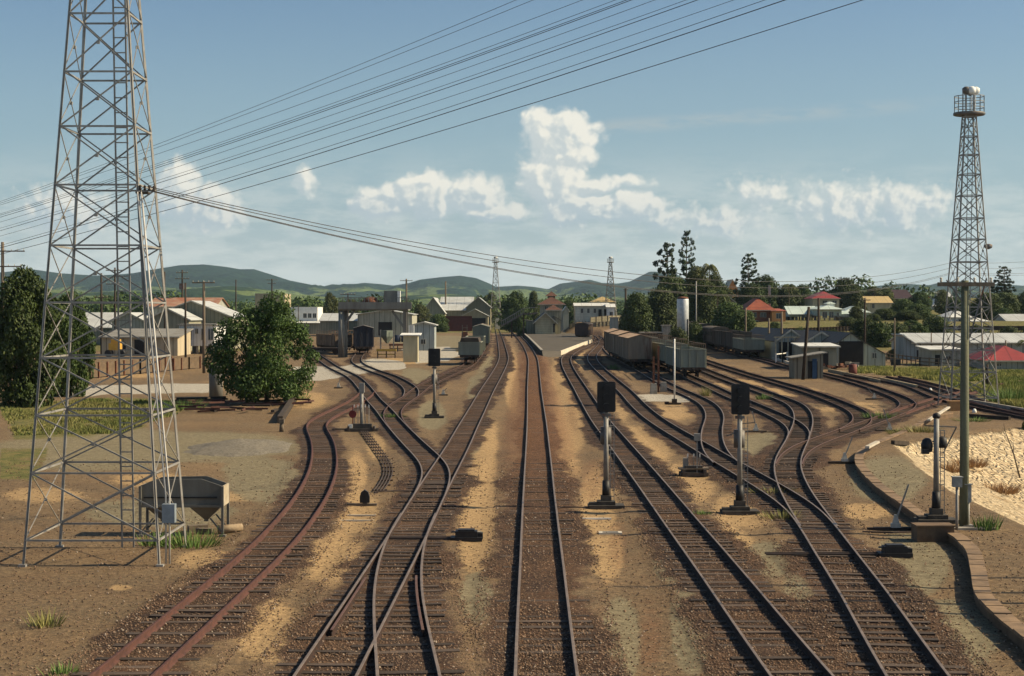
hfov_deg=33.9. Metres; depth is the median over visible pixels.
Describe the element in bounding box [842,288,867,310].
dense tree
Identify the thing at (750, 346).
open wagon
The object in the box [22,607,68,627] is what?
grass tuft
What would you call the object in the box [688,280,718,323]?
dense tree
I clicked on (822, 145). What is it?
sky
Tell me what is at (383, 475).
signal rodding
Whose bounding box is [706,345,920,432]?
railway track
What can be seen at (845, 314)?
weatherboard house
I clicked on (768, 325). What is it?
power pole
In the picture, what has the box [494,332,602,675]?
railway track
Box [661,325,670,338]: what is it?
pump house
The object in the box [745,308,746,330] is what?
power pole
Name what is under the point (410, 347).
hut
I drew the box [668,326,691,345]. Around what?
shrub
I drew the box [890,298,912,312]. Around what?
dense tree
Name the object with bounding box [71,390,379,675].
railway track
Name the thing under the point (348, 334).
open wagon
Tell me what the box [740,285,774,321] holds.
orange house
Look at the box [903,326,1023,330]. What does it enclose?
yard fence
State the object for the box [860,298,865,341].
power pole
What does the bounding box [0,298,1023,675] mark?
ground
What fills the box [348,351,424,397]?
railway track
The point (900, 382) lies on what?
edging beam
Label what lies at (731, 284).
brick building
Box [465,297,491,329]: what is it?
goods station
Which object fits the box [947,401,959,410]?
crate
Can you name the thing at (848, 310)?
mint cottage
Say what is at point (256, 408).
scrap rail
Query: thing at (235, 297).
power pole
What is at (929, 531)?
plinth
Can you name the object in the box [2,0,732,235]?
overhead wire
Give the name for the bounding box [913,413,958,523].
railway signal
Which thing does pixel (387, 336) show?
feed hopper
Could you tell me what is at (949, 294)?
white roofed house
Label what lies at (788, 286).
palm tree
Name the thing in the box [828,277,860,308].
broadleaf tree
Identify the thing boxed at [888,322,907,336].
shrub
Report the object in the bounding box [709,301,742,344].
dense tree
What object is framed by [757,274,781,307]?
broadleaf tree
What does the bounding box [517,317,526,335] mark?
shrub
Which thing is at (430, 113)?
overhead wire
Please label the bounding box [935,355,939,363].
door
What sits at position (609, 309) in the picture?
bright annex
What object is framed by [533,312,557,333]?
station building
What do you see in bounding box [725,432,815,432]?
signal rodding
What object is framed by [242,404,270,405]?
old sleeper
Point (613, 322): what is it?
relay hut
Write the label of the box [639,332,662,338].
van shed
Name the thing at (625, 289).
power pole
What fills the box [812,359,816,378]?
blue door
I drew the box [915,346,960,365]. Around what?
workshop annex
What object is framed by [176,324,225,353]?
white house
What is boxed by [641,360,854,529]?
railway track
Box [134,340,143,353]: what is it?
door
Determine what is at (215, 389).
water tank
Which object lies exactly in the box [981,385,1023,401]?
grass tuft
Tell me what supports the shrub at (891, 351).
on the ground at (572, 440)
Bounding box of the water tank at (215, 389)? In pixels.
[209,365,222,396]
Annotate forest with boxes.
[23,274,1023,329]
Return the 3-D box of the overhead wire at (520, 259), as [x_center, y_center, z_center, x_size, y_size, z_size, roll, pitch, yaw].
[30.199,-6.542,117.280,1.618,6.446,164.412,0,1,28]
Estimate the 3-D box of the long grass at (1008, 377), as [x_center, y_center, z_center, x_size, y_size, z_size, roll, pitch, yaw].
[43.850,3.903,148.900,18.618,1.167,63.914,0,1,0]
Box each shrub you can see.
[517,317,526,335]
[618,310,624,328]
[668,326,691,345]
[689,320,704,347]
[767,322,780,327]
[836,317,858,328]
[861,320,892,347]
[867,314,882,320]
[887,349,893,357]
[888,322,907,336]
[903,320,921,325]
[906,323,929,332]
[921,314,952,332]
[970,325,989,332]
[997,326,1020,332]
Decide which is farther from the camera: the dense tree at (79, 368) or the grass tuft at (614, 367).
the grass tuft at (614, 367)
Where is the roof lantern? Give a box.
[546,291,556,298]
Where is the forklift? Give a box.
[461,325,467,337]
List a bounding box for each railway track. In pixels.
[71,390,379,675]
[274,329,511,675]
[309,352,462,499]
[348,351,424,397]
[348,513,463,675]
[376,330,491,429]
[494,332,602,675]
[557,336,848,675]
[584,336,967,675]
[603,348,748,465]
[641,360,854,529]
[700,368,821,438]
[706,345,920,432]
[707,359,879,467]
[844,374,1023,419]
[874,380,1020,419]
[886,376,1023,415]
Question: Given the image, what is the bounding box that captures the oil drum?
[849,364,856,373]
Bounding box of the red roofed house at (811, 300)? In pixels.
[804,291,840,307]
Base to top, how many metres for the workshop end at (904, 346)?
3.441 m
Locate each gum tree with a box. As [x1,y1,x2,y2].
[322,292,337,312]
[413,304,430,322]
[483,292,499,314]
[685,265,710,308]
[863,286,882,295]
[881,288,894,303]
[933,289,949,313]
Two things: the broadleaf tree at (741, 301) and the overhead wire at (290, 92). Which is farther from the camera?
the broadleaf tree at (741, 301)
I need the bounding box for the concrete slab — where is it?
[954,527,994,529]
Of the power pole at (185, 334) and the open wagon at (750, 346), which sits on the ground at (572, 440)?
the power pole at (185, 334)
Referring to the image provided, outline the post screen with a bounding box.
[774,337,799,360]
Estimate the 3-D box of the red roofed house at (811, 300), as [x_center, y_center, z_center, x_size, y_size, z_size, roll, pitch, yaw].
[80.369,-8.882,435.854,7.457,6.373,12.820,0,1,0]
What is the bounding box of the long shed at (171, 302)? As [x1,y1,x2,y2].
[146,298,229,315]
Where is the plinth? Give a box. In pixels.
[910,522,955,541]
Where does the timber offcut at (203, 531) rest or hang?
on the ground at (572, 440)
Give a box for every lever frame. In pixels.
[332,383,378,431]
[678,433,708,476]
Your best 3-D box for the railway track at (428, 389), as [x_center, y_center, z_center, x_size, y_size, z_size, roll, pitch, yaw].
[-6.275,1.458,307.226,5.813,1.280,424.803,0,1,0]
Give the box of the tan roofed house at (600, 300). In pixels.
[589,297,614,315]
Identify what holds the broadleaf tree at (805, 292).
on the ground at (572, 440)
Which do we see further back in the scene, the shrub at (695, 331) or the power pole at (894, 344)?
the shrub at (695, 331)
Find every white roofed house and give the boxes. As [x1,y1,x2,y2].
[930,292,952,299]
[935,311,973,320]
[993,314,1023,320]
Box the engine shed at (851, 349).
[808,330,864,365]
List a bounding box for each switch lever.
[438,388,447,395]
[745,411,766,432]
[828,437,854,463]
[865,388,882,399]
[867,484,910,530]
[875,409,896,431]
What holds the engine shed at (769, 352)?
on the ground at (572, 440)
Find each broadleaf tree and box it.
[202,290,322,402]
[500,290,532,332]
[708,275,729,306]
[735,282,768,305]
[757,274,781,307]
[797,284,813,305]
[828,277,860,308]
[908,291,932,309]
[958,303,973,314]
[993,308,1014,316]
[1013,293,1023,313]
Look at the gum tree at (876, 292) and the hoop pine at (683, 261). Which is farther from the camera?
the gum tree at (876, 292)
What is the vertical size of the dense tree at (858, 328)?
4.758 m
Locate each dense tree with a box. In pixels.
[0,264,70,407]
[50,289,96,396]
[428,314,449,331]
[527,290,539,319]
[562,299,575,323]
[618,291,658,332]
[646,286,676,331]
[659,275,690,320]
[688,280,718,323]
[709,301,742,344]
[726,288,734,300]
[726,309,756,331]
[776,284,802,308]
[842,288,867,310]
[848,306,863,319]
[850,317,874,341]
[873,308,896,320]
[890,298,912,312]
[890,310,923,320]
[908,303,934,319]
[941,297,960,313]
[970,292,1004,319]
[995,292,1021,313]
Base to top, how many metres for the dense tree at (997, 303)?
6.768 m
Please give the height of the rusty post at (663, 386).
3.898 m
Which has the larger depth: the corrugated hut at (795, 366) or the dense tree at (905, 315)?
the dense tree at (905, 315)
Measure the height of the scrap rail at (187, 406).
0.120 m
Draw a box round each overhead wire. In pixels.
[0,0,514,201]
[0,0,696,230]
[0,0,763,245]
[1,0,581,204]
[1,0,614,213]
[1,0,784,247]
[2,0,531,202]
[2,0,625,214]
[2,0,630,216]
[2,0,653,221]
[2,0,684,227]
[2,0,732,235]
[2,0,861,253]
[153,187,1013,281]
[153,189,1007,287]
[153,190,1019,295]
[153,191,1009,296]
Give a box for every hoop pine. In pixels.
[652,242,677,312]
[675,230,695,282]
[733,253,761,299]
[990,266,1019,298]
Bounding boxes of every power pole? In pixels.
[0,242,24,333]
[94,273,107,353]
[106,268,120,328]
[164,272,165,327]
[175,270,188,297]
[184,283,186,356]
[192,281,214,372]
[235,280,236,310]
[266,279,275,297]
[340,293,354,332]
[400,279,412,301]
[623,288,627,305]
[695,281,696,320]
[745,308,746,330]
[768,318,769,333]
[780,312,782,334]
[801,307,809,379]
[817,298,819,330]
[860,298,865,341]
[894,318,894,370]
[937,277,994,526]
[986,364,988,384]
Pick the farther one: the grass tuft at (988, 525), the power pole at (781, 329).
the power pole at (781, 329)
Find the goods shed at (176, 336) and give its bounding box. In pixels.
[98,328,193,355]
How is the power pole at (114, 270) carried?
on the ground at (572, 440)
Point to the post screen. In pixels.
(782, 344)
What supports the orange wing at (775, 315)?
on the ground at (572, 440)
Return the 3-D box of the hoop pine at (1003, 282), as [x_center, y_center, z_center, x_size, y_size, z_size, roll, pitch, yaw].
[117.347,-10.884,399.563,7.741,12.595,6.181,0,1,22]
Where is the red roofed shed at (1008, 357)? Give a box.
[969,345,1023,368]
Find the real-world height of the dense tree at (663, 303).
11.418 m
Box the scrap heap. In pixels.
[823,362,858,367]
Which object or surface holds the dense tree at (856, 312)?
on the ground at (572, 440)
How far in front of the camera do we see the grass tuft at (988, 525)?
50.61 m
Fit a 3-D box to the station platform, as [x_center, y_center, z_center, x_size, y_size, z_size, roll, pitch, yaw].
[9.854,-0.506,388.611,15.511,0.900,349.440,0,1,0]
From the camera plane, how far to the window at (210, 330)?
231.94 m
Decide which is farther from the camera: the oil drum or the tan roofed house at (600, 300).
the tan roofed house at (600, 300)
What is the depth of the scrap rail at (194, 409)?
112.75 m
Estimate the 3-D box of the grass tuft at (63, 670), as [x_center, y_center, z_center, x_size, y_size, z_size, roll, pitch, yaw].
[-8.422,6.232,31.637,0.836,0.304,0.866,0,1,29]
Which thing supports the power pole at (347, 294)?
on the ground at (572, 440)
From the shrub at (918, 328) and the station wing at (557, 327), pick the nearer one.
the shrub at (918, 328)
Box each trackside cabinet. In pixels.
[951,476,963,529]
[963,483,973,526]
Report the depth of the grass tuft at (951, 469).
81.22 m
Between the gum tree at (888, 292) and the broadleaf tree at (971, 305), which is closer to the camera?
the broadleaf tree at (971, 305)
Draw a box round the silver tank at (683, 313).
[677,297,688,342]
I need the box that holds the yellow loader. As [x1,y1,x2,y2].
[104,339,126,356]
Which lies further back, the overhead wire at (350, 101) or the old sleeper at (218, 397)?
the old sleeper at (218, 397)
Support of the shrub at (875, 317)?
on the ground at (572, 440)
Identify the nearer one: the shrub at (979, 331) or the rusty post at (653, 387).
the rusty post at (653, 387)
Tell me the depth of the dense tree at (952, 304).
398.72 m
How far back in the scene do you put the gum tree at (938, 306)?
429.06 m
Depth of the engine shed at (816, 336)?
196.93 m
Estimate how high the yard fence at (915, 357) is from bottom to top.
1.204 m
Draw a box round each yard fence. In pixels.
[88,356,171,377]
[172,356,200,370]
[569,321,609,328]
[590,315,620,321]
[775,352,787,362]
[783,326,849,331]
[886,353,959,367]
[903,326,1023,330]
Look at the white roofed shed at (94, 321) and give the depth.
302.53 m
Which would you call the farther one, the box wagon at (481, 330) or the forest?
the forest
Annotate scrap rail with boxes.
[178,405,196,407]
[184,408,205,409]
[197,409,234,411]
[211,406,229,407]
[227,400,244,401]
[246,408,267,409]
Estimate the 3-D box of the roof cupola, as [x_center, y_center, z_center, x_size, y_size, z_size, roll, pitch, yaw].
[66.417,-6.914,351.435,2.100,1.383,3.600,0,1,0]
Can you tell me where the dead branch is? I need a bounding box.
[1004,427,1020,477]
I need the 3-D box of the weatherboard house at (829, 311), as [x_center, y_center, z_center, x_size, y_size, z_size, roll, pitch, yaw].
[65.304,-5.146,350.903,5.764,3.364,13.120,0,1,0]
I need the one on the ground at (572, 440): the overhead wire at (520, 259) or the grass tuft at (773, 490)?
the grass tuft at (773, 490)
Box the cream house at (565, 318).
[562,306,569,329]
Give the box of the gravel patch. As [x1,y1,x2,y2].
[183,438,292,456]
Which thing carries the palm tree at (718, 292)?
on the ground at (572, 440)
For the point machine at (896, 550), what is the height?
0.345 m
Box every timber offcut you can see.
[187,524,207,531]
[196,528,213,534]
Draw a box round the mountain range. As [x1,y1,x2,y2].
[0,264,1023,299]
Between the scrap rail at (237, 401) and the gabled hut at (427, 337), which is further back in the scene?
the gabled hut at (427, 337)
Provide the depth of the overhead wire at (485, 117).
69.29 m
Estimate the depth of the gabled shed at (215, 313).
261.98 m
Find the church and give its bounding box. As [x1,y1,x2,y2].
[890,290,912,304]
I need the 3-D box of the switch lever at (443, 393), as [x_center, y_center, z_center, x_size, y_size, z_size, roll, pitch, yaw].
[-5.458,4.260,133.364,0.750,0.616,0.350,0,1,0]
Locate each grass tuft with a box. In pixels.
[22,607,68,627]
[35,659,84,675]
[135,531,176,546]
[152,399,210,409]
[152,525,225,549]
[298,393,310,398]
[377,413,404,417]
[607,365,619,368]
[693,510,712,514]
[698,384,711,395]
[748,486,801,494]
[755,393,772,399]
[757,508,808,519]
[861,411,898,418]
[884,427,912,433]
[899,424,943,432]
[939,461,959,472]
[949,456,991,467]
[952,417,991,421]
[971,513,1004,530]
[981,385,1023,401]
[981,481,1023,494]
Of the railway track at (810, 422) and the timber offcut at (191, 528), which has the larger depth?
the railway track at (810, 422)
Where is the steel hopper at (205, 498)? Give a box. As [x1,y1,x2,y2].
[136,476,229,536]
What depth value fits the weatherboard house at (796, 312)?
354.00 m
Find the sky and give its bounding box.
[0,0,1023,290]
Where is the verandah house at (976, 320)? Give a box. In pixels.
[970,318,990,321]
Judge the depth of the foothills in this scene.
3107.64 m
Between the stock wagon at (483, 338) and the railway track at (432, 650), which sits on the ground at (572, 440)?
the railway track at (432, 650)
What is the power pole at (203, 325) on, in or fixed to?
on the ground at (572, 440)
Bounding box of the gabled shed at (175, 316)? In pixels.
[147,308,201,350]
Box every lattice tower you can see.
[18,0,186,566]
[491,257,501,326]
[605,257,616,314]
[937,86,998,407]
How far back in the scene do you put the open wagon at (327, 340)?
235.89 m
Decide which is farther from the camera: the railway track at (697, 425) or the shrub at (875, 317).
the shrub at (875, 317)
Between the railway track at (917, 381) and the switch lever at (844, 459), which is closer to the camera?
the switch lever at (844, 459)
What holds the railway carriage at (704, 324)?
on the railway track at (887, 393)
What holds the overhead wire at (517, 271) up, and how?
hanging from the lattice tower at (970, 91)
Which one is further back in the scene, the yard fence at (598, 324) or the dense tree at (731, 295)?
the dense tree at (731, 295)
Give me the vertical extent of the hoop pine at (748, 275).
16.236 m
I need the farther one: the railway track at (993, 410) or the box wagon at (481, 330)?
the box wagon at (481, 330)
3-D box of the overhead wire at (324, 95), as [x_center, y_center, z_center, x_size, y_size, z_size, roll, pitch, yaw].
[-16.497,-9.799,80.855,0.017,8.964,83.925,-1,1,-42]
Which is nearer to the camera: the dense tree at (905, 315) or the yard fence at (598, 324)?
the dense tree at (905, 315)
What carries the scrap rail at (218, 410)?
on the ground at (572, 440)
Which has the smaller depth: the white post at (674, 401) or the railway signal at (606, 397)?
the railway signal at (606, 397)
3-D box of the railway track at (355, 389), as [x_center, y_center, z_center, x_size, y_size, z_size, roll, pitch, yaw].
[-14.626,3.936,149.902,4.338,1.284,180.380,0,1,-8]
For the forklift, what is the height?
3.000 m
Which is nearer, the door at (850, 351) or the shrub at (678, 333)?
the door at (850, 351)
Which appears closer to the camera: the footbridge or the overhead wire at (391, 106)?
the overhead wire at (391, 106)
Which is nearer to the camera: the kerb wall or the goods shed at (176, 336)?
the kerb wall
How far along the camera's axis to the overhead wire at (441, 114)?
69.43 m
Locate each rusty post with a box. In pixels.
[650,356,656,393]
[657,346,666,391]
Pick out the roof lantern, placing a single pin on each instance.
(551, 294)
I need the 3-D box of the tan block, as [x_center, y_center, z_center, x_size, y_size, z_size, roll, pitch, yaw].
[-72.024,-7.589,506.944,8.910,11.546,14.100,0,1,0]
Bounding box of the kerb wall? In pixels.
[855,412,1023,650]
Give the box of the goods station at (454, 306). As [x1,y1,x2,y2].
[440,297,473,315]
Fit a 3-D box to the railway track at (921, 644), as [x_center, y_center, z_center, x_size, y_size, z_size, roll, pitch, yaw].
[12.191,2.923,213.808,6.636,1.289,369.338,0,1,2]
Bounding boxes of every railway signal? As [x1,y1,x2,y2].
[424,349,443,417]
[588,382,624,509]
[720,384,759,514]
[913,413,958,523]
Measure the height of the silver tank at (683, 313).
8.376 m
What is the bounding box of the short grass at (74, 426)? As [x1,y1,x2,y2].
[0,397,189,434]
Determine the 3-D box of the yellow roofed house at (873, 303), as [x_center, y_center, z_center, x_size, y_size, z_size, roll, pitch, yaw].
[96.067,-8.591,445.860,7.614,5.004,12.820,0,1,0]
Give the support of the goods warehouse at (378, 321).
on the ground at (572, 440)
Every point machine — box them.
[389,528,482,541]
[765,543,912,557]
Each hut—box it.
[400,333,421,361]
[411,321,437,350]
[609,317,618,328]
[785,351,827,378]
[791,343,840,368]
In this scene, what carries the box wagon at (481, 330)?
on the railway track at (428, 389)
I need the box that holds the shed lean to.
[864,342,885,365]
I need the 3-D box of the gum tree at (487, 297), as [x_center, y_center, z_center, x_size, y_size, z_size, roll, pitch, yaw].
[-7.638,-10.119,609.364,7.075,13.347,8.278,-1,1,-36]
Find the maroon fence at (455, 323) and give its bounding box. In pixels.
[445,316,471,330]
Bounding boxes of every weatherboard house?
[783,306,816,319]
[810,305,844,320]
[836,311,848,319]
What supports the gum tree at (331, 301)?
on the ground at (572, 440)
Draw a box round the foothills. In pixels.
[47,286,645,307]
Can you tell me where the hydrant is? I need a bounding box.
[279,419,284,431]
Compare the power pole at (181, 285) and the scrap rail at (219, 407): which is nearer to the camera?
the scrap rail at (219, 407)
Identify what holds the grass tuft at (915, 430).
on the ground at (572, 440)
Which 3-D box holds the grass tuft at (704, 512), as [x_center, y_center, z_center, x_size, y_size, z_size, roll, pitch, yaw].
[6.398,5.870,56.433,0.663,0.249,0.777,-1,1,-37]
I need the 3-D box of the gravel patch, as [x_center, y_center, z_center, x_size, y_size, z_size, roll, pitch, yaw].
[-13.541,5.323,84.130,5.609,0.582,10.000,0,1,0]
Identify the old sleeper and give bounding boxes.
[176,397,207,399]
[210,396,225,398]
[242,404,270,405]
[258,399,286,401]
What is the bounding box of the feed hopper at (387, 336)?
[380,330,393,351]
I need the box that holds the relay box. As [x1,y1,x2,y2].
[891,359,900,366]
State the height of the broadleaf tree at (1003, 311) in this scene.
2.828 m
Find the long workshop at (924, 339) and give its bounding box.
[888,333,1023,359]
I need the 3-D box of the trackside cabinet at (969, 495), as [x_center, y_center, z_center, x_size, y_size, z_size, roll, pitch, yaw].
[13.889,5.162,51.252,0.320,1.446,0.320,0,1,0]
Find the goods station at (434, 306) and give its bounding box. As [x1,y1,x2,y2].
[423,297,446,318]
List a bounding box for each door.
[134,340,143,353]
[378,322,391,335]
[472,318,485,327]
[779,342,791,359]
[808,361,817,377]
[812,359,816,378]
[823,353,827,366]
[839,341,862,364]
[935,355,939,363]
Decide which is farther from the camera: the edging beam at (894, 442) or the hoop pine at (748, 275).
the hoop pine at (748, 275)
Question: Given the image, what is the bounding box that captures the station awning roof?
[545,305,561,319]
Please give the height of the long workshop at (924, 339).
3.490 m
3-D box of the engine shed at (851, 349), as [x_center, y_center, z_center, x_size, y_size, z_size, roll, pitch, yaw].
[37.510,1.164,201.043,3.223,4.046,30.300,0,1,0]
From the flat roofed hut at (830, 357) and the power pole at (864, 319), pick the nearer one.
the flat roofed hut at (830, 357)
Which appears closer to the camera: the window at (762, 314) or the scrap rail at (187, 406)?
the scrap rail at (187, 406)
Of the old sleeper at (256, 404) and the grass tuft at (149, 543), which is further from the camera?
the old sleeper at (256, 404)
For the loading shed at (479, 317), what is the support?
on the ground at (572, 440)
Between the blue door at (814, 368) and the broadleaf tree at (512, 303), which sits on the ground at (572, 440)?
the broadleaf tree at (512, 303)
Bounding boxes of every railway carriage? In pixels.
[691,323,714,326]
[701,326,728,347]
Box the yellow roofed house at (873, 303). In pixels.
[861,296,892,313]
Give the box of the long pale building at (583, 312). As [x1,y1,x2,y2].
[572,303,608,322]
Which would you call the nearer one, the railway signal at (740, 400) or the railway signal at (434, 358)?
the railway signal at (740, 400)
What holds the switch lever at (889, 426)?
on the ground at (572, 440)
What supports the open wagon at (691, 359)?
on the railway track at (817, 498)
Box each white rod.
[341,520,369,521]
[582,518,610,519]
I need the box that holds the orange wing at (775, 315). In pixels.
[770,308,785,321]
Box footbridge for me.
[501,307,537,337]
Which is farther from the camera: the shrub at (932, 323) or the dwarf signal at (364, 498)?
the shrub at (932, 323)
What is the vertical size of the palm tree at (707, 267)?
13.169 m
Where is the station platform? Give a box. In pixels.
[524,330,591,356]
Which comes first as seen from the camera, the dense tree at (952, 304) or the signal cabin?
the dense tree at (952, 304)
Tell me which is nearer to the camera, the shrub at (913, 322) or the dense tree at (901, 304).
the shrub at (913, 322)
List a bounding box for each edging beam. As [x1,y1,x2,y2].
[772,357,788,363]
[828,369,880,381]
[865,441,879,447]
[879,377,917,387]
[891,440,908,444]
[927,406,949,420]
[969,399,1023,409]
[969,414,1010,419]
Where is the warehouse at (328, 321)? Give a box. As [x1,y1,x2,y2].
[318,313,359,333]
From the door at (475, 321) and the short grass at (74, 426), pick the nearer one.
the short grass at (74, 426)
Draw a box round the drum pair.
[394,335,402,341]
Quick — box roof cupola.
[823,302,835,306]
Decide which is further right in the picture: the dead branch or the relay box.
the dead branch
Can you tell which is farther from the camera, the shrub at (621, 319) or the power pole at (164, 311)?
the shrub at (621, 319)
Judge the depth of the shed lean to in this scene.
186.45 m
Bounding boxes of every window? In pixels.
[208,328,213,339]
[760,312,765,316]
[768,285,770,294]
[776,313,780,318]
[822,312,826,317]
[829,312,833,317]
[872,352,876,358]
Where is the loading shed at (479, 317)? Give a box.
[461,309,488,330]
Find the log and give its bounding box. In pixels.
[217,524,242,533]
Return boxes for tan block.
[255,293,290,327]
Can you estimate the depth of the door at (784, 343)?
203.99 m
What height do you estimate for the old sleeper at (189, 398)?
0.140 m
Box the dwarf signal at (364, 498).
[347,490,376,505]
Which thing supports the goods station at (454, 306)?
on the ground at (572, 440)
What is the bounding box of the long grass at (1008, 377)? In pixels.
[848,364,1023,407]
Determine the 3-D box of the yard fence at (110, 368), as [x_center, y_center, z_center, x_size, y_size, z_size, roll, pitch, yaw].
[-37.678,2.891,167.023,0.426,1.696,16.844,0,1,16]
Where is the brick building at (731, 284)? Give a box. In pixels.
[725,279,738,302]
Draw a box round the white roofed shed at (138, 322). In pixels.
[110,312,147,329]
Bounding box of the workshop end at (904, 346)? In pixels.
[891,333,918,359]
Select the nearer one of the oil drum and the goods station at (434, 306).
the oil drum
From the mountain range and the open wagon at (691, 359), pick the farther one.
the mountain range
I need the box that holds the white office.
[290,307,322,320]
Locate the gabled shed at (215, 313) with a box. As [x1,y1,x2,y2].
[147,300,247,347]
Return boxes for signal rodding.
[359,431,394,490]
[374,489,438,493]
[558,506,640,507]
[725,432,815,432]
[862,531,910,532]
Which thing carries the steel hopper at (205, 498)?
on the ground at (572, 440)
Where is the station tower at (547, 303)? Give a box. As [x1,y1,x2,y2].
[537,297,565,330]
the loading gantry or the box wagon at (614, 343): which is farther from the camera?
the loading gantry
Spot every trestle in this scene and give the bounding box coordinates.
[376,349,395,357]
[389,344,402,351]
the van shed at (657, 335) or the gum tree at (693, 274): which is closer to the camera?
the van shed at (657, 335)
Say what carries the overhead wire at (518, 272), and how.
attached to the lattice tower at (169, 510)
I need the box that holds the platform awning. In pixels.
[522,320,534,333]
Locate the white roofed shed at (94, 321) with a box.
[81,312,122,343]
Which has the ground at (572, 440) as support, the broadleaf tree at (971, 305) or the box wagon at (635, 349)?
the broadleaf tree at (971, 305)
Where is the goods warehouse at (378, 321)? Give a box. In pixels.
[356,311,417,336]
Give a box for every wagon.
[296,347,350,354]
[316,330,351,350]
[329,330,356,350]
[353,325,373,352]
[458,337,482,362]
[465,336,485,357]
[473,324,489,345]
[604,328,619,357]
[610,330,636,361]
[619,333,651,367]
[637,332,657,337]
[641,334,671,363]
[651,337,687,369]
[665,341,706,376]
[712,330,736,350]
[722,331,751,353]
[732,334,764,356]
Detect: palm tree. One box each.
[698,263,720,289]
[704,290,730,311]
[780,284,796,304]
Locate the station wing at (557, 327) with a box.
[553,316,560,333]
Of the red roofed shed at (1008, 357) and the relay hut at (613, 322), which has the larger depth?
the relay hut at (613, 322)
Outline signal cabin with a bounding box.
[495,318,499,328]
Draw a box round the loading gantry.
[338,291,413,357]
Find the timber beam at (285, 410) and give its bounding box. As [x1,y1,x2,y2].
[277,394,299,422]
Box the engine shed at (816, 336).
[791,330,828,354]
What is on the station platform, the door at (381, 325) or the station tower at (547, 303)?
the station tower at (547, 303)
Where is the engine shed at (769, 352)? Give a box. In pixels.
[742,327,800,359]
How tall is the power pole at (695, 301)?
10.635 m
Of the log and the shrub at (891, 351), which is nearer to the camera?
the log
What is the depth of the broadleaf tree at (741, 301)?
398.48 m
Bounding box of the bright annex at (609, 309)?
[605,304,615,315]
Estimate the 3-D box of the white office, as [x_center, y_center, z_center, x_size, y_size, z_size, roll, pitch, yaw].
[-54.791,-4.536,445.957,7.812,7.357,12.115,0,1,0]
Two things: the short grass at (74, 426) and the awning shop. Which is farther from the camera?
the awning shop
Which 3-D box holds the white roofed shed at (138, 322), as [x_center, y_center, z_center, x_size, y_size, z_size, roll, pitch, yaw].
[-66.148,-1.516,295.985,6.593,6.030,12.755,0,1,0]
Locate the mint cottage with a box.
[842,306,871,316]
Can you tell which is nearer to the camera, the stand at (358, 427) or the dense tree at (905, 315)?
the stand at (358, 427)
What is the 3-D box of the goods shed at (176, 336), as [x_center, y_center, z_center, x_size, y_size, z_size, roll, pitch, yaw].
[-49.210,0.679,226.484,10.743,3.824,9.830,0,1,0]
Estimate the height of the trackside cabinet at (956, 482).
1.738 m
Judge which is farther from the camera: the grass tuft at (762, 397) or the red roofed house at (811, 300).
the red roofed house at (811, 300)
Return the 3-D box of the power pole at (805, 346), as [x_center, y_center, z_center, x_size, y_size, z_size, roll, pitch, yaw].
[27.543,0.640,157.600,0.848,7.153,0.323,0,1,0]
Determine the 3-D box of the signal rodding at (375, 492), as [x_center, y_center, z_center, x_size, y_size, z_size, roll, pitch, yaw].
[-3.993,5.807,63.645,2.457,0.088,0.340,0,1,-13]
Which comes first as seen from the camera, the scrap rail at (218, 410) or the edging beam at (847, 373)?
the scrap rail at (218, 410)
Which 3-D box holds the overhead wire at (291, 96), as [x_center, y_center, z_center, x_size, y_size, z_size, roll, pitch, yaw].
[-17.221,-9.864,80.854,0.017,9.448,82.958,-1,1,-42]
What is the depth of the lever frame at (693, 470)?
69.60 m
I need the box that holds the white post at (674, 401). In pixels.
[665,339,680,404]
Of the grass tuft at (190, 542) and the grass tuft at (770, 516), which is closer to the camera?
the grass tuft at (190, 542)
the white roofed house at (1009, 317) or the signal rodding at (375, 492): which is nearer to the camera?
the signal rodding at (375, 492)
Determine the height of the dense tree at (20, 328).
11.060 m
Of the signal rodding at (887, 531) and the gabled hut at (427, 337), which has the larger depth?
the gabled hut at (427, 337)
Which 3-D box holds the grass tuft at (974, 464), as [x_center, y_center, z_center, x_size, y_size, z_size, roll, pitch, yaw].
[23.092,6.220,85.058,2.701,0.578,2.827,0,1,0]
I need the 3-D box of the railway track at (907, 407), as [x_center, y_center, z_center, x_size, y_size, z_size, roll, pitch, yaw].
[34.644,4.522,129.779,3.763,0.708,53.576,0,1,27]
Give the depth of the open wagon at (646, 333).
198.79 m
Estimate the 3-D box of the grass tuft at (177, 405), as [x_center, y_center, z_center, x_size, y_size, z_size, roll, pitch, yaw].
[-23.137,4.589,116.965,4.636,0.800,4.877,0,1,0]
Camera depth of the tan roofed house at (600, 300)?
559.92 m
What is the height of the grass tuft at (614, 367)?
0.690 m
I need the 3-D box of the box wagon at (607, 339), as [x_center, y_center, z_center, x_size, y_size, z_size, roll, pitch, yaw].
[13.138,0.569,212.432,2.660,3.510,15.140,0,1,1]
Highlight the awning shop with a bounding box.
[295,321,319,333]
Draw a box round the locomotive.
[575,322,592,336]
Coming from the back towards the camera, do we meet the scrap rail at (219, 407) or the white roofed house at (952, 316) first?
the white roofed house at (952, 316)
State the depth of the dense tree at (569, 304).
498.51 m
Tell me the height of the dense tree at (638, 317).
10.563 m
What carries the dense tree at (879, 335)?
on the ground at (572, 440)
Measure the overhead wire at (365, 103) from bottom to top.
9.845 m

